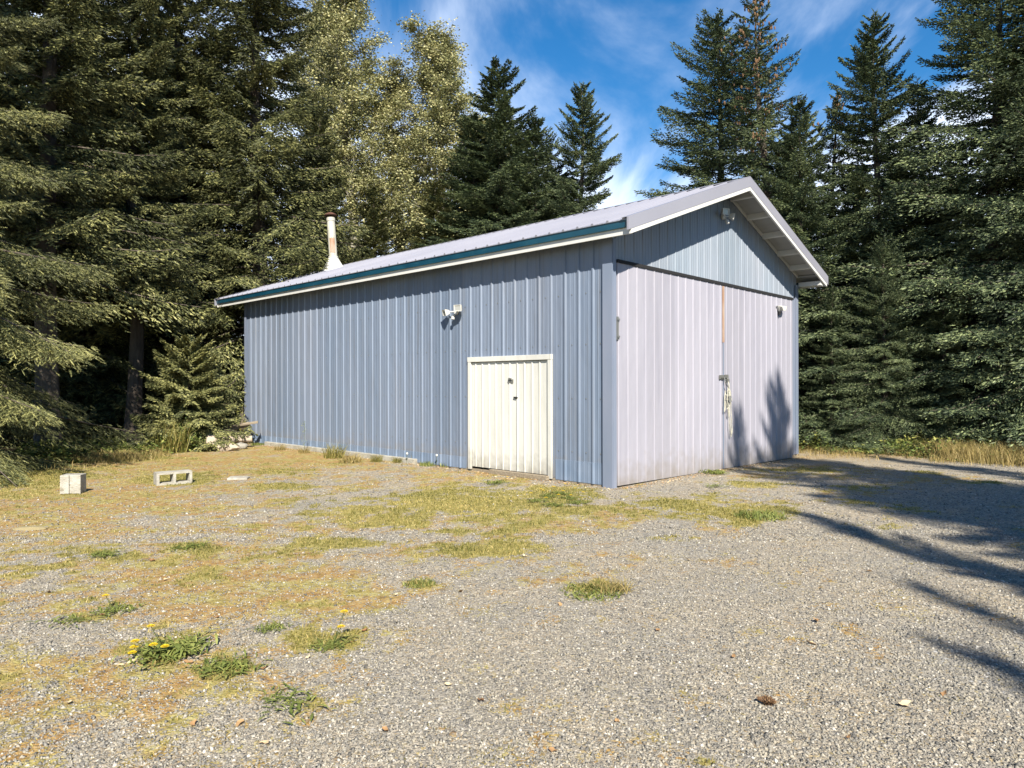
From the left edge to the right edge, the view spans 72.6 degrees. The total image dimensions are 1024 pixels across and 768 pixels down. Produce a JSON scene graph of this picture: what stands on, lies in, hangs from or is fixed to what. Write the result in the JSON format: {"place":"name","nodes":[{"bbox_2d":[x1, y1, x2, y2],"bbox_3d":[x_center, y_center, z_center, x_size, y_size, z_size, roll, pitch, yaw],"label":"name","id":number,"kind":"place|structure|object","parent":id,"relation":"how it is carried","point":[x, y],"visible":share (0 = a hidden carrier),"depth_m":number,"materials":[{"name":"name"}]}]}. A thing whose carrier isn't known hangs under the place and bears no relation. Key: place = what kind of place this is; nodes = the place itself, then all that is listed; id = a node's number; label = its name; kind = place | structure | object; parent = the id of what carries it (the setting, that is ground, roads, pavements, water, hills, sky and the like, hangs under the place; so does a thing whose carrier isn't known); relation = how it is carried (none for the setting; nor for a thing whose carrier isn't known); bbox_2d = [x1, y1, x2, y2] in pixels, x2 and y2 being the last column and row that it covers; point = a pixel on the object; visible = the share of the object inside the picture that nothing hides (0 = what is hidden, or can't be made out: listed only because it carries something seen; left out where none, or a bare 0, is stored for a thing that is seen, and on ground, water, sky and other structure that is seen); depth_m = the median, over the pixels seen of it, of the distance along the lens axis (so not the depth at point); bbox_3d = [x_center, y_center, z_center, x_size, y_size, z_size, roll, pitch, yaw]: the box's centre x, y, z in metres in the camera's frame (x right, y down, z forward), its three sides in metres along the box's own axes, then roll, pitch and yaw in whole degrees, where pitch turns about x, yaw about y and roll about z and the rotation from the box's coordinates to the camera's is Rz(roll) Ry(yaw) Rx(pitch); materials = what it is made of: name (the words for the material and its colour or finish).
{"place":"outdoors","nodes":[
{"label":"outdoors","id":0,"kind":"place"},
{"bbox_2d":[0,430,1023,767],"bbox_3d":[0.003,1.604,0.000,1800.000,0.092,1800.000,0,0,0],"label":"ground","id":1,"kind":"structure","parent":0,"point":[274,458],"depth_m":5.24,"materials":[{"name":"grey gravel"}]},
{"bbox_2d":[13,526,48,530],"bbox_3d":[-5.281,1.590,7.649,0.380,0.068,0.165,0,0,-6],"label":"flat rock","id":2,"kind":"object","parent":1,"relation":"on","point":[21,528],"visible":0.81,"depth_m":7.59,"materials":[{"name":"beige stone"}]},
{"bbox_2d":[0,48,112,448],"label":"spruce tree","id":3,"kind":"object","parent":1,"relation":"on","point":[6,367],"visible":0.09,"depth_m":17.98,"materials":[{"name":"green plant"}]},
{"bbox_2d":[27,611,105,628],"bbox_3d":[-2.939,1.567,4.681,0.428,0.022,0.384,0,0,20],"label":"weed plant","id":4,"kind":"object","parent":1,"relation":"on","point":[72,616],"visible":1,"depth_m":4.63,"materials":[{"name":"green plant"}]},
{"bbox_2d":[60,473,85,493],"bbox_3d":[-6.422,1.456,10.198,0.270,0.270,0.220,0,0,-12],"label":"cinder block","id":5,"kind":"object","parent":1,"relation":"on","point":[73,483],"depth_m":10.11,"materials":[{"name":"concrete"}]},
{"bbox_2d":[0,12,149,487],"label":"spruce tree","id":6,"kind":"object","parent":1,"relation":"on","point":[19,176],"visible":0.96,"depth_m":12.53,"materials":[{"name":"green plant"}]},
{"bbox_2d":[0,0,160,443],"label":"spruce tree","id":7,"kind":"object","parent":1,"relation":"on","point":[7,2],"visible":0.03,"depth_m":19.55,"materials":[{"name":"green plant"}]},
{"bbox_2d":[1,0,179,441],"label":"spruce tree","id":8,"kind":"object","parent":1,"relation":"on","point":[93,373],"visible":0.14,"depth_m":19.36,"materials":[{"name":"green plant"}]},
{"bbox_2d":[85,549,124,558],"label":"weed plant","id":9,"kind":"object","parent":1,"relation":"on","point":[102,554],"visible":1,"depth_m":6.44,"materials":[{"name":"green plant"}]},
{"bbox_2d":[0,0,213,451],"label":"spruce tree","id":10,"kind":"object","parent":1,"relation":"on","point":[54,83],"visible":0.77,"depth_m":15.70,"materials":[{"name":"green plant"}]},
{"bbox_2d":[78,594,145,615],"bbox_3d":[-2.787,1.533,4.886,0.336,0.121,0.361,0,0,0],"label":"dandelion plant","id":11,"kind":"object","parent":1,"relation":"on","point":[116,609],"visible":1,"depth_m":4.87,"materials":[{"name":"green plant"}]},
{"bbox_2d":[25,0,229,442],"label":"spruce tree","id":12,"kind":"object","parent":1,"relation":"on","point":[159,187],"visible":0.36,"depth_m":18.34,"materials":[{"name":"green plant"}]},
{"bbox_2d":[17,11,243,436],"bbox_3d":[-11.525,-4.913,23.138,7.689,15.302,8.156,0,0,-26],"label":"spruce tree","id":13,"kind":"object","parent":1,"relation":"on","point":[154,335],"visible":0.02,"depth_m":21.18,"materials":[{"name":"green plant"}]},
{"bbox_2d":[141,428,159,445],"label":"shrub","id":14,"kind":"object","parent":1,"relation":"on","point":[148,438],"visible":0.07,"depth_m":16.59,"materials":[{"name":"green plant"}]},
{"bbox_2d":[111,624,219,671],"bbox_3d":[-1.990,1.502,4.080,0.472,0.172,0.554,0,0,33],"label":"dandelion plant","id":15,"kind":"object","parent":1,"relation":"on","point":[165,649],"visible":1,"depth_m":4.04,"materials":[{"name":"green plant"}]},
{"bbox_2d":[153,469,191,485],"bbox_3d":[-5.399,1.489,11.097,0.520,0.200,0.230,0,0,-38],"label":"cinder block","id":16,"kind":"object","parent":1,"relation":"on","point":[157,482],"depth_m":11.03,"materials":[{"name":"concrete"}]},
{"bbox_2d":[152,416,197,453],"bbox_3d":[-7.815,1.145,16.172,1.305,0.906,1.176,0,0,31],"label":"grass tuft","id":17,"kind":"object","parent":1,"relation":"on","point":[168,440],"visible":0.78,"depth_m":16.07,"materials":[{"name":"plant"}]},
{"bbox_2d":[106,0,257,349],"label":"spruce tree","id":18,"kind":"object","parent":1,"relation":"on","point":[176,72],"visible":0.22,"depth_m":21.19,"materials":[{"name":"green plant"}]},
{"bbox_2d":[162,629,214,647],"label":"weed plant","id":19,"kind":"object","parent":1,"relation":"on","point":[191,641],"visible":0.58,"depth_m":4.28,"materials":[{"name":"green plant"}]},
{"bbox_2d":[175,417,204,450],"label":"shrub","id":20,"kind":"object","parent":1,"relation":"on","point":[192,437],"visible":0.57,"depth_m":16.45,"materials":[{"name":"green plant"}]},
{"bbox_2d":[170,540,209,551],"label":"weed plant","id":21,"kind":"object","parent":1,"relation":"on","point":[190,545],"visible":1,"depth_m":6.74,"materials":[{"name":"green plant"}]},
{"bbox_2d":[129,333,251,453],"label":"spruce tree","id":22,"kind":"object","parent":1,"relation":"on","point":[203,412],"visible":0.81,"depth_m":16.89,"materials":[{"name":"green plant"}]},
{"bbox_2d":[112,25,285,417],"bbox_3d":[-11.045,-5.381,25.707,8.738,16.394,8.238,0,0,2],"label":"spruce tree","id":23,"kind":"object","parent":1,"relation":"on","point":[239,225],"visible":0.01,"depth_m":25.66,"materials":[{"name":"green plant"}]},
{"bbox_2d":[206,435,217,449],"bbox_3d":[-7.218,1.397,16.733,0.277,0.373,0.251,0,0,-40],"label":"rock","id":24,"kind":"object","parent":1,"relation":"on","point":[211,438],"visible":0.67,"depth_m":16.66,"materials":[{"name":"white stone"}]},
{"bbox_2d":[182,649,272,679],"bbox_3d":[-1.578,1.556,3.874,0.385,0.038,0.409,0,0,38],"label":"weed plant","id":25,"kind":"object","parent":1,"relation":"on","point":[223,664],"visible":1,"depth_m":3.86,"materials":[{"name":"green plant"}]},
{"bbox_2d":[215,443,239,450],"bbox_3d":[-6.803,1.527,16.588,0.596,0.238,0.202,0,0,-9],"label":"rock","id":26,"kind":"object","parent":1,"relation":"on","point":[231,447],"visible":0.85,"depth_m":16.52,"materials":[{"name":"white stone"}]},
{"bbox_2d":[219,435,251,442],"bbox_3d":[-6.915,1.368,17.403,0.821,0.190,0.193,0,0,-11],"label":"log","id":27,"kind":"object","parent":1,"relation":"on","point":[248,439],"visible":0.62,"depth_m":17.36,"materials":[{"name":"brown wood"}]},
{"bbox_2d":[226,422,249,431],"bbox_3d":[-7.232,1.175,17.700,1.108,0.138,0.126,-17,4,-14],"label":"log","id":28,"kind":"object","parent":1,"relation":"on","point":[238,427],"visible":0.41,"depth_m":17.73,"materials":[{"name":"brown wood"}]},
{"bbox_2d":[216,421,257,428],"bbox_3d":[-7.031,1.058,17.697,1.100,0.030,0.140,-9,14,-17],"label":"board","id":29,"kind":"object","parent":28,"relation":"on","point":[249,423],"visible":0.64,"depth_m":17.70,"materials":[{"name":"beige wood"}]},
{"bbox_2d":[227,476,249,479],"bbox_3d":[-4.538,1.570,11.563,0.320,0.055,0.200,0,2,-8],"label":"paving slab","id":30,"kind":"object","parent":1,"relation":"on","point":[238,478],"depth_m":11.51,"materials":[{"name":"concrete"}]},
{"bbox_2d":[236,719,243,726],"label":"fallen leaf","id":31,"kind":"object","parent":1,"relation":"on","point":[239,721],"visible":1,"depth_m":3.24,"materials":[{"name":"brown plant"}]},
{"bbox_2d":[237,405,245,442],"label":"shrub","id":32,"kind":"object","parent":1,"relation":"on","point":[242,421],"visible":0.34,"depth_m":18.39,"materials":[{"name":"green plant"}]},
{"bbox_2d":[237,442,247,448],"bbox_3d":[-6.670,1.531,17.093,0.348,0.198,0.259,0,0,0],"label":"rubble rock","id":33,"kind":"object","parent":1,"relation":"on","point":[243,445],"visible":0.57,"depth_m":17.01,"materials":[{"name":"stone"}]},
{"bbox_2d":[118,0,375,443],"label":"spruce tree","id":34,"kind":"object","parent":1,"relation":"on","point":[260,192],"visible":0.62,"depth_m":20.66,"materials":[{"name":"green plant"}]},
{"bbox_2d":[251,442,263,445],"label":"grass tuft","id":35,"kind":"object","parent":1,"relation":"on","point":[256,444],"visible":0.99,"depth_m":18.02,"materials":[{"name":"green plant"}]},
{"bbox_2d":[247,619,291,633],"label":"weed plant","id":36,"kind":"object","parent":1,"relation":"on","point":[272,626],"visible":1,"depth_m":4.49,"materials":[{"name":"green plant"}]},
{"bbox_2d":[259,684,299,708],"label":"weed plant","id":37,"kind":"object","parent":1,"relation":"on","point":[270,698],"visible":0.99,"depth_m":3.50,"materials":[{"name":"green plant"}]},
{"bbox_2d":[269,443,290,449],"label":"grass tuft","id":38,"kind":"object","parent":1,"relation":"on","point":[281,447],"visible":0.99,"depth_m":16.74,"materials":[{"name":"beige plant"}]},
{"bbox_2d":[257,682,336,724],"bbox_3d":[-1.024,1.558,3.421,0.384,0.022,0.428,0,0,2],"label":"weed plant","id":39,"kind":"object","parent":1,"relation":"on","point":[298,706],"visible":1,"depth_m":3.41,"materials":[{"name":"green plant"}]},
{"bbox_2d":[294,447,311,453],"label":"grass tuft","id":40,"kind":"object","parent":1,"relation":"on","point":[302,451],"visible":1,"depth_m":15.97,"materials":[{"name":"beige plant"}]},
{"bbox_2d":[237,105,372,386],"bbox_3d":[-6.600,-3.473,23.503,6.475,12.056,5.810,0,0,27],"label":"spruce tree","id":41,"kind":"object","parent":1,"relation":"on","point":[329,149],"visible":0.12,"depth_m":23.24,"materials":[{"name":"green plant"}]},
{"bbox_2d":[269,9,365,275],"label":"poplar tree","id":42,"kind":"object","parent":1,"relation":"on","point":[290,53],"visible":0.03,"depth_m":29.49,"materials":[{"name":"green plant"}]},
{"bbox_2d":[307,610,358,652],"bbox_3d":[-1.084,1.472,4.201,0.292,0.211,0.303,0,0,0],"label":"dandelion plant","id":43,"kind":"object","parent":1,"relation":"on","point":[325,648],"visible":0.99,"depth_m":4.19,"materials":[{"name":"green plant"}]},
{"bbox_2d":[322,441,354,458],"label":"grass tuft","id":44,"kind":"object","parent":1,"relation":"on","point":[327,454],"visible":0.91,"depth_m":14.87,"materials":[{"name":"plant"}]},
{"bbox_2d":[266,0,411,277],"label":"poplar tree","id":45,"kind":"object","parent":1,"relation":"on","point":[335,24],"visible":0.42,"depth_m":26.54,"materials":[{"name":"green plant"}]},
{"bbox_2d":[333,452,363,463],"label":"grass tuft","id":46,"kind":"object","parent":1,"relation":"on","point":[352,460],"visible":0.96,"depth_m":13.97,"materials":[{"name":"beige plant"}]},
{"bbox_2d":[367,454,382,462],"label":"grass tuft","id":47,"kind":"object","parent":1,"relation":"on","point":[376,457],"visible":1,"depth_m":14.15,"materials":[{"name":"plant"}]},
{"bbox_2d":[347,182,405,261],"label":"spruce tree","id":48,"kind":"object","parent":1,"relation":"on","point":[377,240],"visible":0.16,"depth_m":24.75,"materials":[{"name":"green plant"}]},
{"bbox_2d":[338,52,436,256],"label":"poplar tree","id":49,"kind":"object","parent":1,"relation":"on","point":[389,90],"visible":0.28,"depth_m":27.53,"materials":[{"name":"green plant"}]},
{"bbox_2d":[391,456,402,462],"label":"grass tuft","id":50,"kind":"object","parent":1,"relation":"on","point":[397,460],"visible":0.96,"depth_m":13.99,"materials":[{"name":"plant"}]},
{"bbox_2d":[402,577,434,588],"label":"grass tuft","id":51,"kind":"object","parent":1,"relation":"on","point":[417,583],"visible":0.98,"depth_m":5.47,"materials":[{"name":"green plant"}]},
{"bbox_2d":[419,460,434,466],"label":"grass tuft","id":52,"kind":"object","parent":1,"relation":"on","point":[426,464],"visible":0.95,"depth_m":13.40,"materials":[{"name":"green plant"}]},
{"bbox_2d":[407,175,456,248],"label":"spruce tree","id":53,"kind":"object","parent":1,"relation":"on","point":[437,193],"visible":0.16,"depth_m":24.74,"materials":[{"name":"green plant"}]},
{"bbox_2d":[376,10,490,250],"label":"poplar tree","id":54,"kind":"object","parent":1,"relation":"on","point":[441,83],"visible":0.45,"depth_m":26.05,"materials":[{"name":"green plant"}]},
{"bbox_2d":[425,112,510,238],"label":"spruce tree","id":55,"kind":"object","parent":1,"relation":"on","point":[457,171],"visible":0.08,"depth_m":25.02,"materials":[{"name":"green plant"}]},
{"bbox_2d":[446,106,511,205],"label":"poplar tree","id":56,"kind":"object","parent":1,"relation":"on","point":[481,116],"visible":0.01,"depth_m":27.64,"materials":[{"name":"green plant"}]},
{"bbox_2d":[414,55,559,248],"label":"spruce tree","id":57,"kind":"object","parent":1,"relation":"on","point":[501,129],"visible":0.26,"depth_m":23.83,"materials":[{"name":"green plant"}]},
{"bbox_2d":[483,476,512,484],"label":"dandelion plant","id":58,"kind":"object","parent":1,"relation":"on","point":[497,482],"visible":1,"depth_m":11.01,"materials":[{"name":"green plant"}]},
{"bbox_2d":[8,432,1018,463],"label":"undergrowth","id":59,"kind":"object","parent":1,"relation":"on","point":[53,450],"visible":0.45,"depth_m":15.32,"materials":[{"name":"green plant"}]},
{"bbox_2d":[214,176,827,488],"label":"metal shed","id":60,"kind":"structure","parent":1,"relation":"on","point":[612,347],"depth_m":12.84,"materials":[{"name":"blue"}]},
{"bbox_2d":[467,354,552,480],"bbox_3d":[-0.084,0.547,12.046,2.010,2.067,0.122,0,0,44],"label":"side door","id":61,"kind":"structure","parent":60,"relation":"in","point":[510,403],"depth_m":12.00,"materials":[{"name":"beige paint"}]},
{"bbox_2d":[616,263,729,485],"bbox_3d":[2.843,-0.132,11.848,0.105,3.436,3.545,0,0,44],"label":"sliding door","id":62,"kind":"structure","parent":60,"relation":"in","point":[670,344],"depth_m":11.61,"materials":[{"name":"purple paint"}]},
{"bbox_2d":[724,377,732,436],"bbox_3d":[4.066,0.434,13.034,0.110,1.129,0.324,0,0,44],"label":"rope","id":63,"kind":"object","parent":60,"relation":"hanging from","point":[729,398],"visible":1,"depth_m":13.00,"materials":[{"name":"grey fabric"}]},
{"bbox_2d":[723,285,792,468],"bbox_3d":[5.066,-0.116,14.213,0.044,3.475,3.203,0,0,44],"label":"sliding door","id":64,"kind":"structure","parent":60,"relation":"in","point":[758,340],"depth_m":14.09,"materials":[{"name":"purple paint"}]},
{"bbox_2d":[244,442,806,492],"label":"leaf litter","id":65,"kind":"object","parent":1,"relation":"on","point":[761,464],"visible":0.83,"depth_m":12.37,"materials":[{"name":"brown plant"}]},
{"bbox_2d":[486,112,579,231],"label":"spruce tree","id":66,"kind":"object","parent":1,"relation":"on","point":[540,158],"visible":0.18,"depth_m":23.50,"materials":[{"name":"green plant"}]},
{"bbox_2d":[525,492,547,501],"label":"dandelion plant","id":67,"kind":"object","parent":1,"relation":"on","point":[533,500],"visible":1,"depth_m":9.27,"materials":[{"name":"green plant"}]},
{"bbox_2d":[539,486,558,497],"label":"dandelion plant","id":68,"kind":"object","parent":1,"relation":"on","point":[548,496],"visible":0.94,"depth_m":9.66,"materials":[{"name":"green plant"}]},
{"bbox_2d":[539,494,568,506],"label":"dandelion plant","id":69,"kind":"object","parent":1,"relation":"on","point":[555,504],"visible":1,"depth_m":8.93,"materials":[{"name":"green plant"}]},
{"bbox_2d":[530,162,584,217],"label":"spruce tree","id":70,"kind":"object","parent":1,"relation":"on","point":[559,170],"depth_m":25.31,"materials":[{"name":"green plant"}]},
{"bbox_2d":[552,483,569,494],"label":"dandelion plant","id":71,"kind":"object","parent":1,"relation":"on","point":[560,493],"visible":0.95,"depth_m":9.96,"materials":[{"name":"green plant"}]},
{"bbox_2d":[559,489,578,499],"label":"dandelion plant","id":72,"kind":"object","parent":1,"relation":"on","point":[566,497],"visible":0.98,"depth_m":9.56,"materials":[{"name":"green plant"}]},
{"bbox_2d":[567,491,589,504],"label":"dandelion plant","id":73,"kind":"object","parent":1,"relation":"on","point":[575,502],"visible":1,"depth_m":9.16,"materials":[{"name":"green plant"}]},
{"bbox_2d":[536,81,622,222],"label":"spruce tree","id":74,"kind":"object","parent":1,"relation":"on","point":[594,164],"visible":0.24,"depth_m":23.06,"materials":[{"name":"green plant"}]},
{"bbox_2d":[557,581,623,601],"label":"grass tuft","id":75,"kind":"object","parent":1,"relation":"on","point":[589,593],"visible":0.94,"depth_m":5.19,"materials":[{"name":"green plant"}]},
{"bbox_2d":[582,573,647,595],"bbox_3d":[0.722,1.530,5.321,0.603,0.098,0.705,0,0,-33],"label":"grass tuft","id":76,"kind":"object","parent":1,"relation":"on","point":[616,582],"visible":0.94,"depth_m":5.32,"materials":[{"name":"green plant"}]},
{"bbox_2d":[698,469,730,474],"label":"weed plant","id":77,"kind":"object","parent":1,"relation":"on","point":[715,471],"visible":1,"depth_m":12.24,"materials":[{"name":"green plant"}]},
{"bbox_2d":[704,483,727,487],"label":"weed plant","id":78,"kind":"object","parent":1,"relation":"on","point":[714,485],"visible":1,"depth_m":10.66,"materials":[{"name":"green plant"}]},
{"bbox_2d":[633,7,860,441],"bbox_3d":[6.200,-4.224,21.256,9.542,14.510,9.600,0,0,2],"label":"spruce tree","id":79,"kind":"object","parent":1,"relation":"on","point":[709,165],"visible":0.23,"depth_m":20.97,"materials":[{"name":"green plant"}]},
{"bbox_2d":[733,507,789,521],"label":"grass tuft","id":80,"kind":"object","parent":1,"relation":"on","point":[760,514],"visible":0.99,"depth_m":8.16,"materials":[{"name":"green plant"}]},
{"bbox_2d":[757,695,776,705],"bbox_3d":[1.257,1.560,3.437,0.090,0.049,0.049,0,0,29],"label":"pine cone","id":81,"kind":"object","parent":1,"relation":"on","point":[766,699],"visible":1,"depth_m":3.43,"materials":[{"name":"brown plant"}]},
{"bbox_2d":[693,0,880,416],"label":"spruce tree","id":82,"kind":"object","parent":1,"relation":"on","point":[761,123],"visible":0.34,"depth_m":19.09,"materials":[{"name":"green plant"}]},
{"bbox_2d":[771,133,841,297],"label":"spruce tree","id":83,"kind":"object","parent":1,"relation":"on","point":[803,212],"depth_m":24.56,"materials":[{"name":"green plant"}]},
{"bbox_2d":[761,94,907,452],"bbox_3d":[7.493,-2.703,18.643,5.512,10.055,5.847,0,0,17],"label":"spruce tree","id":84,"kind":"object","parent":1,"relation":"on","point":[807,188],"visible":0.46,"depth_m":18.03,"materials":[{"name":"green plant"}]},
{"bbox_2d":[798,286,882,453],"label":"spruce tree","id":85,"kind":"object","parent":1,"relation":"on","point":[829,359],"visible":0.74,"depth_m":17.04,"materials":[{"name":"green plant"}]},
{"bbox_2d":[806,90,880,396],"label":"spruce tree","id":86,"kind":"object","parent":1,"relation":"on","point":[839,106],"visible":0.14,"depth_m":21.09,"materials":[{"name":"green plant"}]},
{"bbox_2d":[818,185,872,308],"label":"spruce tree","id":87,"kind":"object","parent":1,"relation":"on","point":[870,247],"visible":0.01,"depth_m":23.73,"materials":[{"name":"green plant"}]},
{"bbox_2d":[798,8,975,441],"bbox_3d":[9.710,-3.829,18.611,6.450,12.678,6.081,0,0,33],"label":"spruce tree","id":88,"kind":"object","parent":1,"relation":"on","point":[868,227],"visible":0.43,"depth_m":18.38,"materials":[{"name":"green plant"}]},
{"bbox_2d":[818,232,961,455],"bbox_3d":[9.066,-0.753,16.789,3.547,5.849,3.526,0,0,30],"label":"spruce tree","id":89,"kind":"object","parent":1,"relation":"on","point":[883,256],"visible":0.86,"depth_m":16.61,"materials":[{"name":"green plant"}]},
{"bbox_2d":[867,170,930,272],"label":"spruce tree","id":90,"kind":"object","parent":1,"relation":"on","point":[897,214],"depth_m":23.68,"materials":[{"name":"green plant"}]},
{"bbox_2d":[899,700,910,705],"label":"fallen leaf","id":91,"kind":"object","parent":1,"relation":"on","point":[905,702],"visible":1,"depth_m":3.41,"materials":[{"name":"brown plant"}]},
{"bbox_2d":[895,428,938,448],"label":"shrub","id":92,"kind":"object","parent":1,"relation":"on","point":[912,437],"visible":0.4,"depth_m":15.85,"materials":[{"name":"green plant"}]},
{"bbox_2d":[852,76,988,427],"bbox_3d":[11.610,-3.171,19.596,5.430,11.161,5.245,0,0,38],"label":"spruce tree","id":93,"kind":"object","parent":1,"relation":"on","point":[931,120],"visible":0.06,"depth_m":19.29,"materials":[{"name":"green plant"}]},
{"bbox_2d":[818,0,1023,460],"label":"spruce tree","id":94,"kind":"object","parent":1,"relation":"on","point":[980,31],"visible":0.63,"depth_m":16.13,"materials":[{"name":"green plant"}]},
{"bbox_2d":[894,255,1004,448],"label":"spruce tree","id":95,"kind":"object","parent":1,"relation":"on","point":[943,316],"visible":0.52,"depth_m":16.19,"materials":[{"name":"green plant"}]},
{"bbox_2d":[900,0,1023,454],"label":"spruce tree","id":96,"kind":"object","parent":1,"relation":"on","point":[1005,306],"visible":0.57,"depth_m":15.43,"materials":[{"name":"green plant"}]},
{"bbox_2d":[926,152,999,322],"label":"spruce tree","id":97,"kind":"object","parent":1,"relation":"on","point":[959,219],"depth_m":21.76,"materials":[{"name":"green plant"}]},
{"bbox_2d":[949,74,1022,359],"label":"spruce tree","id":98,"kind":"object","parent":1,"relation":"on","point":[1000,193],"depth_m":20.43,"materials":[{"name":"green plant"}]},
{"bbox_2d":[0,446,1023,767],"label":"short grass","id":99,"kind":"structure","parent":0,"point":[384,516],"depth_m":7.93,"materials":[{"name":"yellow plant"}]},
{"bbox_2d":[0,436,1023,473],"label":"tall grass","id":100,"kind":"structure","parent":0,"point":[953,453],"depth_m":14.33,"materials":[{"name":"plant"}]},
{"bbox_2d":[9,0,1023,338],"label":"sky","id":101,"kind":"structure","parent":0,"point":[625,51],"materials":[{"name":"blue"}]}
]}

